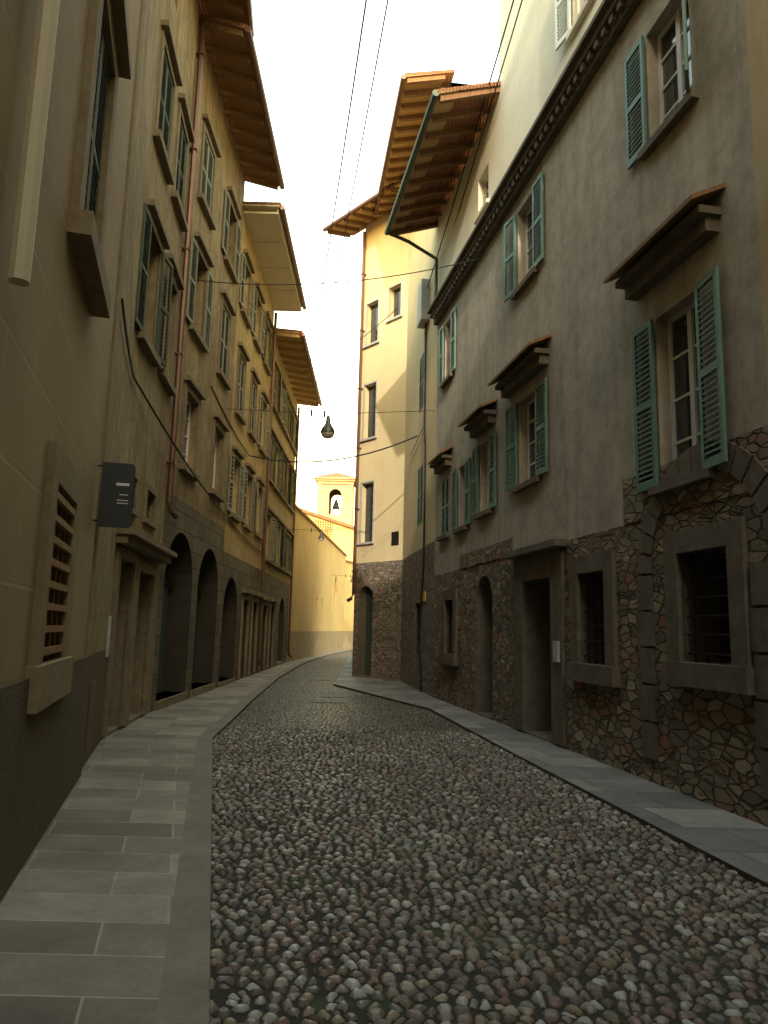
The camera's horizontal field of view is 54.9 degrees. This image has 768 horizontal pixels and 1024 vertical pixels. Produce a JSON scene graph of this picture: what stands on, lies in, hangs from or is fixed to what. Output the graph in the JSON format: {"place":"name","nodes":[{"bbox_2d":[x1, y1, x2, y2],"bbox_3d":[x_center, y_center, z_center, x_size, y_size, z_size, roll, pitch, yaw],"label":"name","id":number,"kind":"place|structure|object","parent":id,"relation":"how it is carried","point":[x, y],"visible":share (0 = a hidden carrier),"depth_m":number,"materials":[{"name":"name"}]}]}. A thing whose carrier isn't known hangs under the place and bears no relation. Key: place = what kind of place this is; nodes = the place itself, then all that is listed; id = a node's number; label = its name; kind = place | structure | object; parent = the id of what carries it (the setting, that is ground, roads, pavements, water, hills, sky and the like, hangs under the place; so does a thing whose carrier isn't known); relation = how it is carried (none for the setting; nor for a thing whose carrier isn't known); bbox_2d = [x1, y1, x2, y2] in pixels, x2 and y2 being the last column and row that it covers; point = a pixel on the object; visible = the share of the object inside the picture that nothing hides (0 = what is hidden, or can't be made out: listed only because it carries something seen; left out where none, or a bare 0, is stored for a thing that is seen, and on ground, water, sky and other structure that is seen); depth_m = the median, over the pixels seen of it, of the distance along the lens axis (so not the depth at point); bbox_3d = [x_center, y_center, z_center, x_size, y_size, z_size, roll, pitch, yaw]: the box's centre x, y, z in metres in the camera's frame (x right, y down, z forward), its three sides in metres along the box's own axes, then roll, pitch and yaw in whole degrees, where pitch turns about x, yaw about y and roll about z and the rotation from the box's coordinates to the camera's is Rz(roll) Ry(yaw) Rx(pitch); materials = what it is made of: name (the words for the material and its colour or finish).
{"place":"outdoors","nodes":[
{"label":"outdoors","id":0,"kind":"place"},
{"bbox_2d":[0,649,352,1023],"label":"pavement","id":1,"kind":"structure","parent":0,"point":[105,904],"depth_m":4.53,"materials":[{"name":"stone"}]},
{"bbox_2d":[0,0,145,901],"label":"building","id":2,"kind":"structure","parent":1,"relation":"on","point":[69,78],"depth_m":4.97,"materials":[{"name":"paint"}]},
{"bbox_2d":[93,462,135,527],"bbox_3d":[-2.822,-0.179,7.746,0.379,0.680,0.043,4,-9,-15],"label":"blade sign","id":3,"kind":"object","parent":2,"relation":"attached to","point":[116,495],"visible":1,"depth_m":7.73,"materials":[{"name":"grey metal"}]},
{"bbox_2d":[82,0,160,767],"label":"building","id":4,"kind":"structure","parent":1,"relation":"on","point":[104,593],"depth_m":9.80,"materials":[{"name":"paint"}]},
{"bbox_2d":[101,0,205,738],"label":"building","id":5,"kind":"structure","parent":1,"relation":"on","point":[143,553],"depth_m":12.85,"materials":[{"name":"paint"}]},
{"bbox_2d":[198,0,253,36],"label":"eaves","id":6,"kind":"object","parent":5,"relation":"attached to","point":[239,11],"visible":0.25,"depth_m":15.72,"materials":[{"name":"brown wood"}]},
{"bbox_2d":[150,13,284,711],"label":"building","id":7,"kind":"structure","parent":1,"relation":"on","point":[236,147],"depth_m":17.13,"materials":[{"name":"paint"}]},
{"bbox_2d":[216,201,305,687],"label":"building","id":8,"kind":"structure","parent":1,"relation":"on","point":[267,254],"depth_m":22.85,"materials":[{"name":"paint"}]},
{"bbox_2d":[256,328,321,672],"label":"building","id":9,"kind":"structure","parent":1,"relation":"on","point":[294,388],"depth_m":30.29,"materials":[{"name":"paint"}]},
{"bbox_2d":[286,505,353,661],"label":"wall","id":10,"kind":"structure","parent":0,"point":[322,614],"depth_m":43.60,"materials":[{"name":"paint"}]},
{"bbox_2d":[300,508,353,560],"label":"building","id":11,"kind":"structure","parent":0,"point":[342,539],"depth_m":70.49,"materials":[{"name":"paint"}]},
{"bbox_2d":[314,472,354,524],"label":"bell tower","id":12,"kind":"structure","parent":0,"point":[331,486],"depth_m":101.53,"materials":[{"name":"paint"}]},
{"bbox_2d":[244,0,498,525],"label":"sky","id":13,"kind":"structure","parent":0,"point":[307,50],"materials":[{"name":"white"}]},
{"bbox_2d":[209,651,767,1023],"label":"cobble street","id":14,"kind":"structure","parent":0,"point":[284,701],"depth_m":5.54,"materials":[{"name":"grey stone"}]},
{"bbox_2d":[308,679,345,703],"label":"drain grates","id":15,"kind":"object","parent":14,"relation":"on","point":[339,696],"visible":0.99,"depth_m":17.89,"materials":[{"name":"metal"}]},
{"bbox_2d":[323,69,454,696],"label":"yellow building","id":16,"kind":"structure","parent":14,"relation":"on","point":[393,572],"depth_m":24.57,"materials":[{"name":"paint"}]},
{"bbox_2d":[293,527,353,540],"bbox_3d":[-2.654,0.959,33.249,3.261,0.715,0.273,1,-9,0],"label":"street lamp","id":17,"kind":"object","parent":16,"relation":"attached to","point":[320,537],"visible":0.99,"depth_m":33.25,"materials":[{"name":"black metal"}]},
{"bbox_2d":[235,409,433,438],"bbox_3d":[-1.418,-2.345,19.481,5.451,0.839,0.390,1,-9,0],"label":"street lamp","id":18,"kind":"object","parent":16,"relation":"attached to","point":[327,431],"visible":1,"depth_m":19.44,"materials":[{"name":"black metal"}]},
{"bbox_2d":[451,82,469,86],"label":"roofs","id":19,"kind":"structure","parent":14,"relation":"on","point":[455,84],"depth_m":20.75,"materials":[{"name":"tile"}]},
{"bbox_2d":[334,656,767,887],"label":"pavement","id":20,"kind":"structure","parent":0,"point":[735,842],"depth_m":7.69,"materials":[{"name":"stone"}]},
{"bbox_2d":[384,0,767,826],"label":"building","id":21,"kind":"structure","parent":20,"relation":"on","point":[598,462],"depth_m":9.79,"materials":[{"name":"paint"}]},
{"bbox_2d":[121,0,522,551],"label":"overhead wires","id":22,"kind":"object","parent":21,"relation":"attached to","point":[129,353],"visible":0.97,"depth_m":15.67,"materials":[{"name":"black"}]},
{"bbox_2d":[744,0,767,389],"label":"building","id":23,"kind":"structure","parent":20,"relation":"on","point":[756,14],"depth_m":6.96,"materials":[{"name":"paint"}]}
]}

